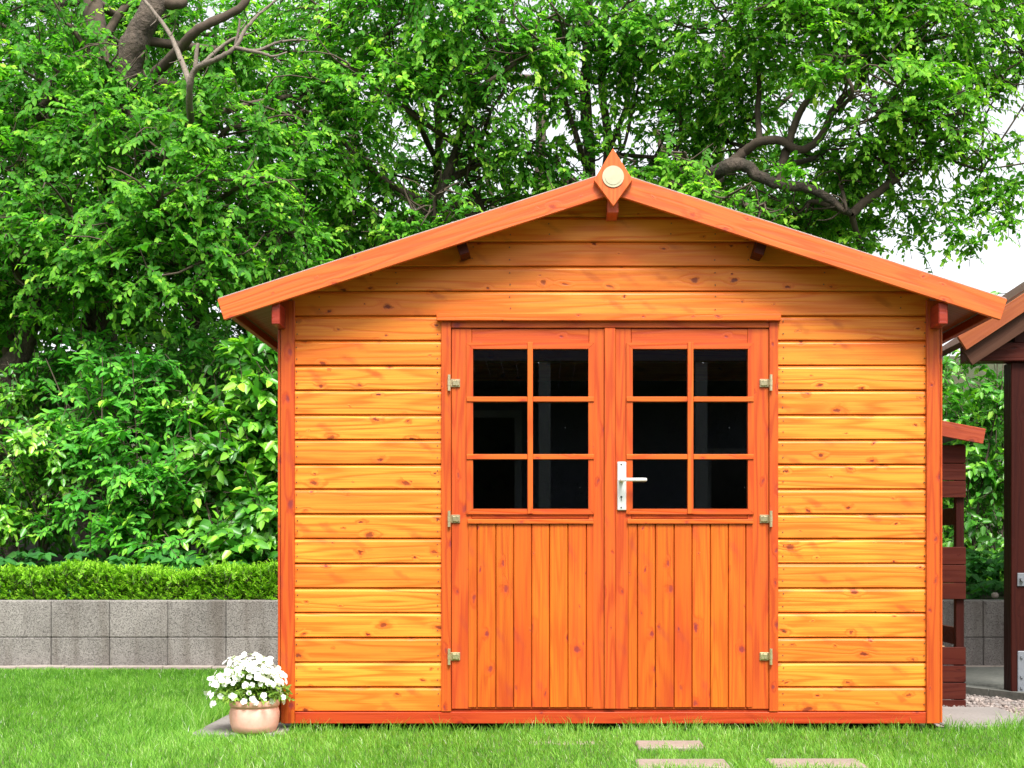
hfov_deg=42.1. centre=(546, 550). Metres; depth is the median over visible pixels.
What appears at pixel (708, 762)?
stepping stone
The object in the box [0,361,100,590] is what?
shrub
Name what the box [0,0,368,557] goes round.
broadleaf tree
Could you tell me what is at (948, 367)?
shrub
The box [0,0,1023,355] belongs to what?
sky
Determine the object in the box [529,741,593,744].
stepping stone
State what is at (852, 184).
broadleaf tree
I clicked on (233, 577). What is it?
hedge
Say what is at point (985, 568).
ground cover
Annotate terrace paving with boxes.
[939,707,1023,728]
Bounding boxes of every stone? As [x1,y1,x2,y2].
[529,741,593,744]
[635,740,705,750]
[636,759,730,767]
[766,758,867,767]
[991,592,998,597]
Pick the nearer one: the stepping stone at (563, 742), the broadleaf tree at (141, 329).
the stepping stone at (563, 742)
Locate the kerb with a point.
(990, 692)
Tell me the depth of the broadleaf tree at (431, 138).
15.39 m
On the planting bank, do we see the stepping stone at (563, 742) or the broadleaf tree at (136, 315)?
the broadleaf tree at (136, 315)
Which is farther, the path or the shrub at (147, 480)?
the shrub at (147, 480)
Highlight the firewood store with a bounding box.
[942,421,985,706]
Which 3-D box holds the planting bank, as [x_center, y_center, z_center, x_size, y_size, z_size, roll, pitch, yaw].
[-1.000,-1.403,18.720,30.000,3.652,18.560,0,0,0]
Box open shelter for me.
[942,282,1023,691]
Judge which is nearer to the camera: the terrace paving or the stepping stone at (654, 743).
the stepping stone at (654, 743)
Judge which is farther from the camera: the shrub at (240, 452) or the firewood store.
the shrub at (240, 452)
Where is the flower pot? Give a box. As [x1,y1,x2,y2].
[229,698,279,733]
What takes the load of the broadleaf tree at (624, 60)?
on the planting bank
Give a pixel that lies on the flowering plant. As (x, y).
(256, 685)
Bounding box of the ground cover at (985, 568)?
[0,547,1003,598]
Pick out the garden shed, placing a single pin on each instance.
(612, 443)
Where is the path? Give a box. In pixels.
[192,690,292,736]
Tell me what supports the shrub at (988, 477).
on the planting bank
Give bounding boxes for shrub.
[0,328,117,561]
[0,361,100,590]
[1,311,229,591]
[46,316,277,559]
[142,332,277,589]
[942,291,1005,584]
[942,363,1003,536]
[942,369,1003,556]
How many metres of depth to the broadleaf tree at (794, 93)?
15.43 m
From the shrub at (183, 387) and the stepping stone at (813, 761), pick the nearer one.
the stepping stone at (813, 761)
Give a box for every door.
[447,329,603,708]
[604,328,772,708]
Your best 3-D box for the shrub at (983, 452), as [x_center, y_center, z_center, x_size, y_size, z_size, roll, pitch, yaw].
[4.434,-0.610,12.643,3.244,2.377,1.758,0,0,0]
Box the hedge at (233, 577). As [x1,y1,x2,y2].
[0,558,277,599]
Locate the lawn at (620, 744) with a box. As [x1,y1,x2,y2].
[0,669,1023,767]
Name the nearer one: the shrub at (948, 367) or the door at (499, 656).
the door at (499, 656)
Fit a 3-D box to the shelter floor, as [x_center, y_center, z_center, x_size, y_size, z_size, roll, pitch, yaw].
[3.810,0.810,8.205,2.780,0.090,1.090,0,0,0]
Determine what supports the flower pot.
on the path
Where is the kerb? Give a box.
[966,685,1023,700]
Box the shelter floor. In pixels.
[942,667,1003,688]
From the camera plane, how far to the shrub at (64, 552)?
12.74 m
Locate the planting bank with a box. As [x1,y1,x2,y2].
[9,356,1004,599]
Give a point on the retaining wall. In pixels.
(138, 633)
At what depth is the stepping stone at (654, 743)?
5.51 m
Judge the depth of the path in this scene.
5.96 m
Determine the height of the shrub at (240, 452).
2.237 m
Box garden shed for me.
[218,149,1006,730]
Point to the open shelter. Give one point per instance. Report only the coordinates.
(993, 341)
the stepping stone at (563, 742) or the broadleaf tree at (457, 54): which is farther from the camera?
the broadleaf tree at (457, 54)
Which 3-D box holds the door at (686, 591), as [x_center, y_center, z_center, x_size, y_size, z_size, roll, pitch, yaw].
[0.638,-0.142,5.963,0.753,1.709,0.098,0,0,0]
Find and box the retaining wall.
[0,599,1003,669]
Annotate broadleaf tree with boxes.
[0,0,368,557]
[0,214,136,559]
[1,74,192,537]
[43,102,359,545]
[207,81,438,380]
[245,0,590,271]
[394,6,551,219]
[489,0,748,204]
[631,0,1023,273]
[640,40,884,257]
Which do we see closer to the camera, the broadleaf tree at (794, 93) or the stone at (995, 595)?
the stone at (995, 595)
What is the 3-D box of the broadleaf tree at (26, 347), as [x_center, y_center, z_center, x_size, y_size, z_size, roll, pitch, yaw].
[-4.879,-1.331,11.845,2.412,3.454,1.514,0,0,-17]
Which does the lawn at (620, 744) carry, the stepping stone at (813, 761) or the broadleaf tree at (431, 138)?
the stepping stone at (813, 761)
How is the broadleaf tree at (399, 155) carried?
on the planting bank
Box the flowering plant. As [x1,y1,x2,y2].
[204,651,294,707]
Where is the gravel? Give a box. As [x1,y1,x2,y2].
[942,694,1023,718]
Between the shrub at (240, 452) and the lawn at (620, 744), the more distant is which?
the shrub at (240, 452)

